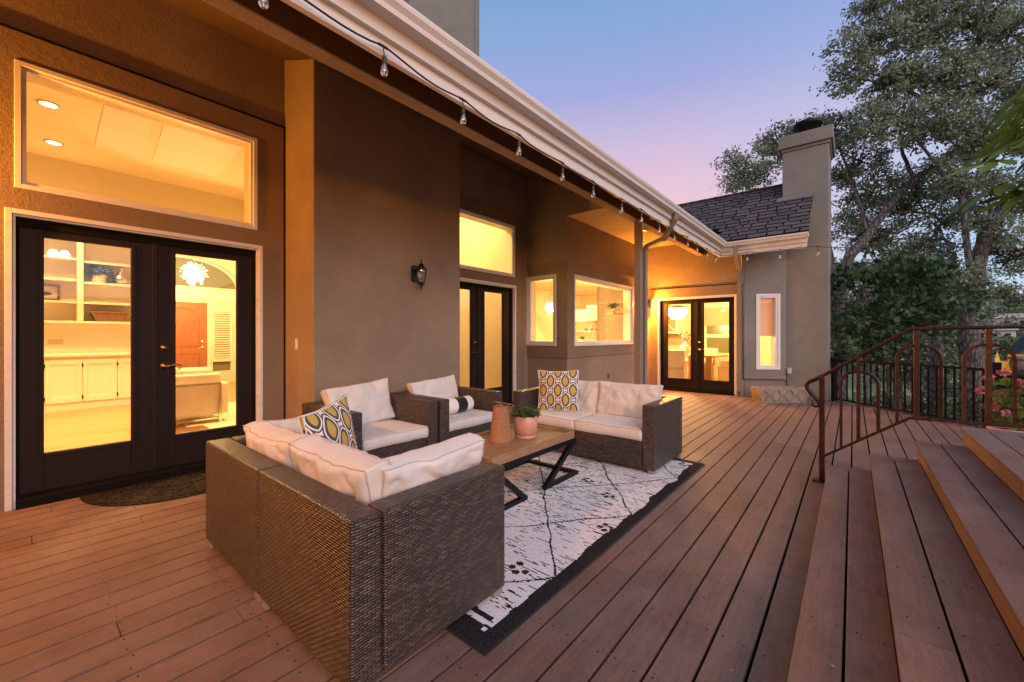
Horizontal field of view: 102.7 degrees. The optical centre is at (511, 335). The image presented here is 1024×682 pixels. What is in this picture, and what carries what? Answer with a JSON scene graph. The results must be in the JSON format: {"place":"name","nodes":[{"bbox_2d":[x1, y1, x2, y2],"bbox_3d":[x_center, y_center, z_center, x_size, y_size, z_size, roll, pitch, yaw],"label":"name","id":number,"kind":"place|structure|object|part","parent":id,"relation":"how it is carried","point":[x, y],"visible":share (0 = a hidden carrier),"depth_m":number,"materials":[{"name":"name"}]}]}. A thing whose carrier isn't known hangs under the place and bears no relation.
{"place":"outdoors","nodes":[
{"label":"outdoors","id":0,"kind":"place"},
{"bbox_2d":[176,254,235,381],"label":"interior wall","id":1,"kind":"structure","parent":0,"point":[205,327],"depth_m":10.58,"materials":[{"name":"beige paint"}]},
{"bbox_2d":[176,302,206,369],"bbox_3d":[-8.237,0.205,10.203,0.045,2.090,1.050,0,0,40],"label":"door leaf","id":2,"kind":"structure","parent":1,"relation":"in","point":[185,335],"depth_m":10.33,"materials":[{"name":"red wood"}]},
{"bbox_2d":[0,390,985,681],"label":"deck","id":3,"kind":"structure","parent":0,"point":[146,592],"depth_m":2.06,"materials":[{"name":"brown wood"}]},
{"bbox_2d":[79,470,205,505],"bbox_3d":[-2.782,1.270,3.511,0.669,0.017,1.240,0,0,40],"label":"doormat","id":4,"kind":"object","parent":3,"relation":"on","point":[180,486],"visible":0.65,"depth_m":3.31,"materials":[{"name":"rubber"}]},
{"bbox_2d":[206,435,503,681],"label":"wicker loveseat","id":5,"kind":"object","parent":3,"relation":"on","point":[345,588],"visible":0.95,"depth_m":1.67,"materials":[{"name":"brown wicker"}]},
{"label":"seat cushion","id":6,"kind":"object","parent":5,"relation":"on","visible":0},
{"bbox_2d":[288,433,391,504],"bbox_3d":[-0.778,0.699,1.903,0.698,0.372,0.227,0,12,40],"label":"back cushion","id":7,"kind":"object","parent":6,"relation":"on","point":[353,473],"visible":0.52,"depth_m":1.77,"materials":[{"name":"fabric"}]},
{"bbox_2d":[370,432,484,497],"bbox_3d":[-0.405,0.698,1.943,0.196,0.364,0.617,18,11,37],"label":"back cushion","id":8,"kind":"object","parent":6,"relation":"on","point":[417,467],"visible":0.43,"depth_m":1.85,"materials":[{"name":"fabric"}]},
{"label":"seat cushion","id":9,"kind":"object","parent":5,"relation":"on","visible":0},
{"bbox_2d":[243,419,308,471],"bbox_3d":[-1.346,0.709,2.384,0.699,0.340,0.216,0,12,40],"label":"back cushion","id":10,"kind":"object","parent":9,"relation":"on","point":[271,440],"visible":0.41,"depth_m":2.29,"materials":[{"name":"fabric"}]},
{"bbox_2d":[253,417,301,433],"bbox_3d":[-1.399,0.709,2.751,0.163,0.342,0.578,-16,-11,42],"label":"throw pillow","id":11,"kind":"object","parent":9,"relation":"on","point":[292,424],"visible":0.09,"depth_m":2.66,"materials":[{"name":"fabric"}]},
{"bbox_2d":[298,394,357,448],"bbox_3d":[-1.109,0.656,2.530,0.176,0.478,0.482,-8,6,9],"label":"throw pillow","id":12,"kind":"object","parent":9,"relation":"on","point":[332,422],"visible":0.47,"depth_m":2.47,"materials":[{"name":"fabric"}]},
{"bbox_2d":[302,393,437,458],"bbox_3d":[-1.361,0.960,3.958,0.875,0.640,0.930,0,0,40],"label":"wicker armchair","id":13,"kind":"object","parent":3,"relation":"on","point":[419,411],"visible":0.27,"depth_m":3.96,"materials":[{"name":"brown wicker"}]},
{"bbox_2d":[362,419,428,450],"bbox_3d":[-1.308,0.923,3.917,0.749,0.122,0.688,0,0,40],"label":"seat cushion","id":14,"kind":"object","parent":13,"relation":"on","point":[381,433],"visible":0.55,"depth_m":3.75,"materials":[{"name":"fabric"}]},
{"bbox_2d":[320,378,394,424],"bbox_3d":[-1.524,0.695,4.111,0.192,0.432,0.677,-23,-10,39],"label":"back cushion","id":15,"kind":"object","parent":14,"relation":"on","point":[370,401],"visible":0.62,"depth_m":4.09,"materials":[{"name":"fabric"}]},
{"bbox_2d":[391,386,501,442],"bbox_3d":[-0.746,0.960,4.682,0.875,0.640,0.930,0,0,40],"label":"wicker armchair","id":16,"kind":"object","parent":3,"relation":"on","point":[484,399],"visible":0.29,"depth_m":4.52,"materials":[{"name":"brown wicker"}]},
{"bbox_2d":[449,409,492,431],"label":"seat cushion","id":17,"kind":"object","parent":16,"relation":"on","point":[467,418],"visible":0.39,"depth_m":4.42,"materials":[{"name":"fabric"}]},
{"bbox_2d":[406,374,458,398],"bbox_3d":[-0.913,0.702,4.845,0.170,0.393,0.658,-23,-11,41],"label":"back cushion","id":18,"kind":"object","parent":17,"relation":"on","point":[444,387],"visible":0.54,"depth_m":4.81,"materials":[{"name":"fabric"}]},
{"bbox_2d":[449,395,473,414],"bbox_3d":[-0.627,0.780,4.593,0.179,0.179,0.468,0,0,36],"label":"bolster","id":19,"kind":"object","parent":17,"relation":"on","point":[460,404],"visible":0.61,"depth_m":4.55,"materials":[{"name":"white fabric"}]},
{"bbox_2d":[445,450,704,655],"bbox_3d":[0.073,1.271,3.536,2.162,0.013,3.162,0,0,40],"label":"area rug","id":20,"kind":"object","parent":3,"relation":"on","point":[559,537],"visible":0.31,"depth_m":2.75,"materials":[{"name":"white fabric"}]},
{"bbox_2d":[477,424,578,510],"bbox_3d":[-0.001,1.067,3.487,0.601,0.424,1.200,0,0,40],"label":"coffee table","id":21,"kind":"object","parent":20,"relation":"on","point":[515,452],"visible":0.51,"depth_m":3.37,"materials":[{"name":"brown wood"}]},
{"bbox_2d":[489,401,514,442],"bbox_3d":[-0.095,0.711,3.435,0.192,0.334,0.192,0,0,19],"label":"vase","id":22,"kind":"object","parent":21,"relation":"on","point":[500,431],"visible":1,"depth_m":3.37,"materials":[{"name":"ceramic"}]},
{"bbox_2d":[511,404,540,438],"bbox_3d":[0.117,0.733,3.557,0.279,0.290,0.274,0,0,40],"label":"herb pot","id":23,"kind":"object","parent":21,"relation":"on","point":[525,422],"visible":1,"depth_m":3.48,"materials":[{"name":"pink ceramic"}]},
{"bbox_2d":[513,387,681,474],"bbox_3d":[0.902,0.960,4.548,1.670,0.640,0.790,0,0,40],"label":"wicker loveseat","id":24,"kind":"object","parent":20,"relation":"on","point":[659,445],"visible":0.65,"depth_m":3.97,"materials":[{"name":"brown wicker"}]},
{"bbox_2d":[536,410,595,429],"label":"seat cushion","id":25,"kind":"object","parent":24,"relation":"on","point":[561,418],"visible":0.47,"depth_m":4.46,"materials":[{"name":"fabric"}]},
{"bbox_2d":[538,370,579,411],"bbox_3d":[0.535,0.635,4.731,0.479,0.481,0.175,-1,-10,11],"label":"throw pillow","id":26,"kind":"object","parent":25,"relation":"on","point":[558,390],"visible":0.98,"depth_m":4.67,"materials":[{"name":"fabric"}]},
{"bbox_2d":[578,380,598,412],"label":"back cushion","id":27,"kind":"object","parent":25,"relation":"on","point":[588,394],"visible":0.3,"depth_m":4.72,"materials":[{"name":"fabric"}]},
{"bbox_2d":[574,413,641,440],"bbox_3d":[1.129,0.923,4.265,0.725,0.124,0.678,0,0,40],"label":"seat cushion","id":28,"kind":"object","parent":24,"relation":"on","point":[616,426],"visible":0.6,"depth_m":4.08,"materials":[{"name":"fabric"}]},
{"bbox_2d":[596,381,662,418],"bbox_3d":[1.272,0.710,4.468,0.718,0.392,0.206,0,-12,40],"label":"back cushion","id":29,"kind":"object","parent":28,"relation":"on","point":[623,399],"visible":0.74,"depth_m":4.41,"materials":[{"name":"fabric"}]},
{"bbox_2d":[750,386,808,402],"bbox_3d":[5.167,1.139,7.925,0.940,0.279,0.348,0,0,-2],"label":"stone planter","id":30,"kind":"object","parent":3,"relation":"on","point":[778,394],"visible":1,"depth_m":7.77,"materials":[{"name":"grey stone"}]},
{"bbox_2d":[787,426,1023,681],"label":"steps","id":31,"kind":"structure","parent":3,"relation":"on","point":[928,586],"depth_m":1.83,"materials":[{"name":"brown wood"}]},
{"bbox_2d":[804,324,1023,483],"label":"stair railing","id":32,"kind":"object","parent":3,"relation":"on","point":[988,344],"visible":1,"depth_m":3.15,"materials":[{"name":"metal"}]},
{"bbox_2d":[830,357,1023,425],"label":"picket fence","id":33,"kind":"object","parent":3,"relation":"on","point":[995,367],"visible":0.47,"depth_m":6.39,"materials":[{"name":"black paint"}]},
{"bbox_2d":[974,368,1023,432],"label":"geranium pot","id":34,"kind":"object","parent":3,"relation":"on","point":[1002,409],"visible":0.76,"depth_m":4.25,"materials":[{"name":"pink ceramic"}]},
{"bbox_2d":[479,0,1023,299],"label":"sky","id":35,"kind":"structure","parent":0,"point":[659,86],"materials":[{"name":"blue"}]},
{"bbox_2d":[848,302,1019,417],"bbox_3d":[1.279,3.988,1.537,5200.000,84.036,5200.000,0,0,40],"label":"ground","id":36,"kind":"structure","parent":0,"point":[868,388],"depth_m":94.92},
{"bbox_2d":[0,0,834,511],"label":"house","id":37,"kind":"structure","parent":36,"relation":"on","point":[314,182],"depth_m":4.41,"materials":[{"name":"paint"}]},
{"bbox_2d":[36,99,60,109],"bbox_3d":[-6.042,-3.014,5.340,0.220,0.012,0.220,0,0,40],"label":"recessed light","id":38,"kind":"object","parent":37,"relation":"attached to","point":[45,103],"visible":1,"depth_m":5.34,"materials":[{"name":"white paint"}]},
{"bbox_2d":[43,139,63,145],"bbox_3d":[-7.162,-3.014,6.401,0.220,0.012,0.220,0,0,40],"label":"recessed light","id":39,"kind":"object","parent":37,"relation":"attached to","point":[52,142],"visible":1,"depth_m":6.39,"materials":[{"name":"white paint"}]},
{"bbox_2d":[47,249,70,257],"bbox_3d":[-7.260,-1.310,6.548,0.664,0.160,0.250,0,0,40],"label":"ceiling fixture","id":40,"kind":"object","parent":37,"relation":"attached to","point":[55,253],"visible":1,"depth_m":6.37,"materials":[{"name":"white"}]},
{"bbox_2d":[44,238,129,412],"bbox_3d":[-7.699,-0.535,6.757,0.400,3.570,2.940,0,0,40],"label":"bookcase","id":41,"kind":"object","parent":37,"relation":"on","point":[86,360],"visible":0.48,"depth_m":7.10,"materials":[{"name":"beige paint"}]},
{"bbox_2d":[44,284,59,300],"bbox_3d":[-7.830,-0.725,6.787,0.020,0.270,0.460,0,0,40],"label":"framed picture","id":42,"kind":"object","parent":41,"relation":"on","point":[51,292],"visible":0.43,"depth_m":6.89,"materials":[{"name":"brown wood"}]},
{"bbox_3d":[-7.457,0.760,6.806,0.030,0.720,0.435,0,0,40],"label":"cabinet door","id":43,"kind":"part","parent":41,"relation":"part of","materials":[{"name":"beige paint"}]},
{"bbox_3d":[-7.182,0.760,7.136,0.030,0.720,0.435,0,0,40],"label":"cabinet door","id":44,"kind":"part","parent":41,"relation":"part of","materials":[{"name":"beige paint"}]},
{"bbox_2d":[84,264,116,283],"bbox_3d":[-7.264,-1.096,7.260,0.272,0.359,0.475,0,0,40],"label":"flower pot","id":45,"kind":"object","parent":41,"relation":"on","point":[94,270],"visible":1,"depth_m":7.19,"materials":[{"name":"beige paint"}]},
{"bbox_2d":[89,311,129,321],"bbox_3d":[-7.223,-0.337,7.352,0.290,0.171,0.505,0,0,40],"label":"basket","id":46,"kind":"object","parent":41,"relation":"on","point":[110,316],"visible":0.94,"depth_m":7.27,"materials":[{"name":"wicker"}]},
{"bbox_2d":[112,269,128,283],"bbox_3d":[-7.128,-1.073,7.459,0.220,0.280,0.220,0,0,40],"label":"vase","id":47,"kind":"object","parent":41,"relation":"on","point":[120,277],"visible":0.97,"depth_m":7.42,"materials":[{"name":"beige metal"}]},
{"bbox_3d":[-6.907,0.760,7.467,0.030,0.720,0.435,0,0,40],"label":"cabinet door","id":48,"kind":"part","parent":41,"relation":"part of","materials":[{"name":"beige paint"}]},
{"bbox_2d":[4,207,262,511],"bbox_3d":[-3.193,0.172,3.667,0.180,2.217,1.696,0,0,40],"label":"french door","id":49,"kind":"structure","parent":37,"relation":"in","point":[154,451],"depth_m":3.54,"materials":[{"name":"black paint"}]},
{"bbox_2d":[14,59,257,229],"bbox_3d":[-3.225,-1.567,3.691,0.200,0.947,1.604,0,0,40],"label":"window","id":50,"kind":"structure","parent":37,"relation":"in","point":[24,72],"depth_m":3.48,"materials":[{"name":"white plastic"}]},
{"bbox_2d":[176,425,209,432],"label":"floor","id":51,"kind":"structure","parent":37,"relation":"on","point":[192,428],"depth_m":5.45,"materials":[{"name":"brown wood"}]},
{"bbox_2d":[179,262,208,284],"bbox_3d":[-6.846,-1.701,8.818,0.500,1.237,0.479,0,0,40],"label":"chandelier","id":52,"kind":"object","parent":37,"relation":"hanging from","point":[194,272],"visible":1,"depth_m":8.78,"materials":[{"name":"white"}]},
{"bbox_2d":[176,402,235,428],"bbox_3d":[-4.323,1.244,6.686,2.600,0.011,1.850,0,0,40],"label":"indoor rug","id":53,"kind":"object","parent":37,"relation":"on","point":[229,418],"depth_m":5.98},
{"bbox_2d":[176,367,228,423],"bbox_3d":[-4.702,0.845,5.928,0.888,0.810,0.820,0,0,40],"label":"indoor sofa","id":54,"kind":"object","parent":53,"relation":"on","point":[200,391],"visible":0.73,"depth_m":5.74,"materials":[{"name":"fabric"}]},
{"bbox_2d":[411,259,427,288],"bbox_3d":[-1.104,-0.734,4.899,0.210,0.362,0.150,0,0,40],"label":"wall lantern","id":55,"kind":"object","parent":37,"relation":"attached to","point":[415,273],"depth_m":4.92,"materials":[{"name":"black metal"}]},
{"bbox_2d":[460,208,514,276],"bbox_3d":[-0.542,-1.535,6.917,0.200,0.937,1.641,0,0,40],"label":"window","id":56,"kind":"structure","parent":37,"relation":"in","point":[509,229],"depth_m":7.32,"materials":[{"name":"white plastic"}]},
{"bbox_2d":[460,277,515,407],"bbox_3d":[-0.574,0.182,6.816,0.180,2.197,1.885,0,0,40],"label":"french door","id":57,"kind":"structure","parent":37,"relation":"in","point":[476,291],"depth_m":6.92,"materials":[{"name":"black paint"}]},
{"bbox_2d":[526,274,555,345],"bbox_3d":[0.593,-0.462,7.659,0.685,1.299,0.206,0,0,40],"label":"window","id":58,"kind":"structure","parent":37,"relation":"in","point":[530,281],"depth_m":7.78,"materials":[{"name":"white paint"}]},
{"bbox_2d":[545,302,552,312],"bbox_3d":[0.838,-1.062,8.981,0.238,1.115,0.238,0,0,40],"label":"globe pendant","id":59,"kind":"object","parent":37,"relation":"hanging from","point":[549,307],"visible":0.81,"depth_m":8.90,"materials":[{"name":"white"}]},
{"bbox_2d":[576,317,596,340],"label":"open shelves","id":60,"kind":"object","parent":37,"relation":"on","point":[583,324],"visible":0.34,"depth_m":12.65,"materials":[{"name":"beige paint"}]},
{"bbox_2d":[587,305,596,320],"bbox_3d":[2.596,-0.670,12.149,0.650,0.460,0.400,0,0,40],"label":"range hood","id":61,"kind":"object","parent":60,"relation":"on","point":[591,312],"visible":0.49,"depth_m":12.09,"materials":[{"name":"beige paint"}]},
{"bbox_2d":[574,274,632,345],"bbox_3d":[1.870,-0.459,8.435,0.206,1.303,2.560,0,0,40],"label":"window","id":62,"kind":"structure","parent":37,"relation":"in","point":[627,290],"depth_m":8.87,"materials":[{"name":"white paint"}]},
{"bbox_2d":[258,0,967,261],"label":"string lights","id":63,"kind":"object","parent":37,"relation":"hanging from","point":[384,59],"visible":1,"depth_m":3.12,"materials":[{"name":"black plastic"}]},
{"bbox_2d":[605,301,621,314],"bbox_3d":[2.331,-0.645,9.378,0.299,0.331,0.500,0,0,40],"label":"fern pot","id":64,"kind":"object","parent":37,"relation":"on","point":[612,310],"visible":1,"depth_m":9.29,"materials":[{"name":"brown"}]},
{"bbox_2d":[668,308,685,333],"bbox_3d":[5.305,-0.495,13.842,0.850,0.850,0.933,0,0,40],"label":"wall cabinet","id":65,"kind":"object","parent":37,"relation":"attached to","point":[676,326],"depth_m":13.38,"materials":[{"name":"beige paint"}]},
{"bbox_2d":[668,350,687,378],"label":"kitchen island","id":66,"kind":"structure","parent":37,"relation":"on","point":[677,364],"depth_m":10.62,"materials":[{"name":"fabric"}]},
{"bbox_2d":[668,304,687,318],"bbox_3d":[4.559,-1.037,11.296,0.520,1.166,0.520,0,0,40],"label":"dining chandelier","id":67,"kind":"object","parent":37,"relation":"hanging from","point":[675,312],"visible":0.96,"depth_m":11.13,"materials":[{"name":"white"}]},
{"bbox_2d":[668,332,690,344],"bbox_3d":[4.709,0.105,15.041,4.000,0.450,0.009,0,0,40],"label":"tile backsplash","id":68,"kind":"object","parent":37,"relation":"attached to","point":[674,339],"depth_m":14.19,"materials":[{"name":"beige tile"}]},
{"bbox_2d":[658,294,736,395],"bbox_3d":[4.164,0.197,9.284,1.690,2.167,0.180,0,0,40],"label":"french door","id":69,"kind":"structure","parent":37,"relation":"in","point":[697,384],"depth_m":9.24,"materials":[{"name":"black paint"}]},
{"bbox_2d":[685,353,727,379],"bbox_3d":[5.199,0.885,11.448,1.348,0.730,1.347,0,0,40],"label":"dining table","id":70,"kind":"object","parent":37,"relation":"on","point":[708,366],"visible":0.56,"depth_m":11.17,"materials":[{"name":"brown wood"}]},
{"bbox_2d":[677,330,690,353],"bbox_3d":[4.740,0.185,11.251,0.390,0.659,0.290,0,0,40],"label":"table vase","id":71,"kind":"object","parent":70,"relation":"on","point":[685,346],"visible":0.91,"depth_m":11.19,"materials":[{"name":"beige paint"}]},
{"bbox_2d":[704,348,717,378],"bbox_3d":[5.730,0.810,12.046,0.560,0.880,0.550,0,0,40],"label":"dining chair","id":72,"kind":"object","parent":37,"relation":"on","point":[714,362],"visible":0.46,"depth_m":11.92,"materials":[{"name":"fabric"}]},
{"bbox_2d":[704,305,728,355],"bbox_3d":[6.711,-0.155,13.344,0.850,1.630,0.060,0,0,40],"label":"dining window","id":73,"kind":"structure","parent":37,"relation":"attached to","point":[716,326],"depth_m":13.35,"materials":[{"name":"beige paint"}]},
{"bbox_2d":[718,359,728,380],"bbox_3d":[5.712,0.810,10.736,0.550,0.880,0.560,0,0,25],"label":"dining chair","id":74,"kind":"object","parent":37,"relation":"on","point":[723,370],"visible":0.38,"depth_m":10.57,"materials":[{"name":"fabric"}]},
{"bbox_2d":[756,294,779,369],"bbox_3d":[5.332,-0.083,8.607,0.460,1.575,0.245,0,0,10],"label":"window","id":75,"kind":"structure","parent":37,"relation":"in","point":[767,305],"depth_m":8.53,"materials":[{"name":"white plastic"}]},
{"bbox_3d":[1.602,0.785,8.813,0.650,0.930,2.440,0,0,40],"label":"kitchen counter","id":76,"kind":"object","parent":37,"relation":"on","visible":0},
{"bbox_2d":[588,324,595,340],"bbox_3d":[1.728,0.035,8.831,0.020,0.570,0.353,0,0,40],"label":"faucet","id":77,"kind":"object","parent":76,"relation":"on","point":[590,333],"visible":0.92,"depth_m":8.76,"materials":[{"name":"silver metal"}]},
{"bbox_2d":[709,106,992,402],"bbox_3d":[9.848,-1.372,11.926,7.993,10.557,2.367,0,0,0],"label":"oak tree","id":78,"kind":"object","parent":36,"relation":"on","point":[863,229],"visible":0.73,"depth_m":11.73,"materials":[{"name":"green plant"}]},
{"bbox_2d":[848,369,927,417],"bbox_3d":[6.927,1.484,7.597,1.050,1.806,1.483,0,0,67],"label":"juniper shrub","id":79,"kind":"object","parent":36,"relation":"on","point":[886,394],"visible":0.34,"depth_m":7.58,"materials":[{"name":"green plant"}]},
{"bbox_2d":[830,241,996,409],"bbox_3d":[8.001,0.665,8.507,3.753,5.227,1.594,0,0,3],"label":"maple tree","id":80,"kind":"object","parent":36,"relation":"on","point":[903,271],"visible":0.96,"depth_m":8.38,"materials":[{"name":"green plant"}]},
{"bbox_2d":[809,0,1023,427],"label":"oak tree","id":81,"kind":"object","parent":36,"relation":"on","point":[943,125],"visible":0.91,"depth_m":9.81,"materials":[{"name":"green plant"}]},
{"bbox_2d":[882,367,968,418],"bbox_3d":[7.443,1.490,7.480,1.661,1.794,1.116,0,0,-11],"label":"juniper shrub","id":82,"kind":"object","parent":36,"relation":"on","point":[924,396],"visible":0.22,"depth_m":7.42,"materials":[{"name":"green plant"}]},
{"bbox_2d":[831,245,1023,412],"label":"oak tree","id":83,"kind":"object","parent":36,"relation":"on","point":[950,357],"visible":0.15,"depth_m":16.45,"materials":[{"name":"green plant"}]},
{"bbox_2d":[868,232,996,418],"bbox_3d":[11.605,0.711,11.529,3.062,7.130,1.882,0,0,12],"label":"oak tree","id":84,"kind":"object","parent":36,"relation":"on","point":[937,345],"visible":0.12,"depth_m":11.00,"materials":[{"name":"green plant"}]},
{"bbox_2d":[848,293,1023,418],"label":"hillside woods","id":85,"kind":"object","parent":36,"relation":"on","point":[1009,340],"visible":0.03,"depth_m":118.28,"materials":[{"name":"green plant"}]},
{"bbox_2d":[923,378,984,427],"bbox_3d":[7.904,1.551,7.172,1.584,1.677,1.024,0,0,-27],"label":"juniper shrub","id":86,"kind":"object","parent":36,"relation":"on","point":[968,411],"visible":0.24,"depth_m":7.06,"materials":[{"name":"green plant"}]},
{"bbox_2d":[958,399,985,427],"bbox_3d":[8.066,1.604,6.753,1.293,1.546,0.982,0,0,-39],"label":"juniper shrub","id":87,"kind":"object","parent":36,"relation":"on","point":[976,413],"visible":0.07,"depth_m":6.92,"materials":[{"name":"green plant"}]},
{"bbox_2d":[980,329,1017,338],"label":"hillside house","id":88,"kind":"structure","parent":36,"relation":"on","point":[1010,332],"depth_m":131.55,"materials":[{"name":"grey"}]},
{"bbox_2d":[981,333,1010,337],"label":"window","id":89,"kind":"structure","parent":88,"relation":"in","point":[994,334],"depth_m":132.97,"materials":[{"name":"black"}]},
{"bbox_2d":[985,313,1023,324],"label":"hillside house","id":90,"kind":"structure","parent":36,"relation":"on","point":[1020,319],"depth_m":156.63,"materials":[{"name":"grey"}]},
{"bbox_2d":[995,335,1023,370],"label":"playset","id":91,"kind":"object","parent":36,"relation":"on","point":[1017,347],"visible":0.24,"depth_m":11.16,"materials":[{"name":"yellow wood"}]},
{"bbox_2d":[1008,356,1023,373],"bbox_3d":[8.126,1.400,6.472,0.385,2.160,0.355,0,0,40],"label":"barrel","id":92,"kind":"object","parent":36,"relation":"on","point":[1020,364],"visible":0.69,"depth_m":6.43,"materials":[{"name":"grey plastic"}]},
{"bbox_2d":[943,85,1023,220],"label":"fig tree","id":93,"kind":"object","parent":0,"point":[1016,132],"visible":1,"depth_m":2.25,"materials":[{"name":"green plant"}]}
]}

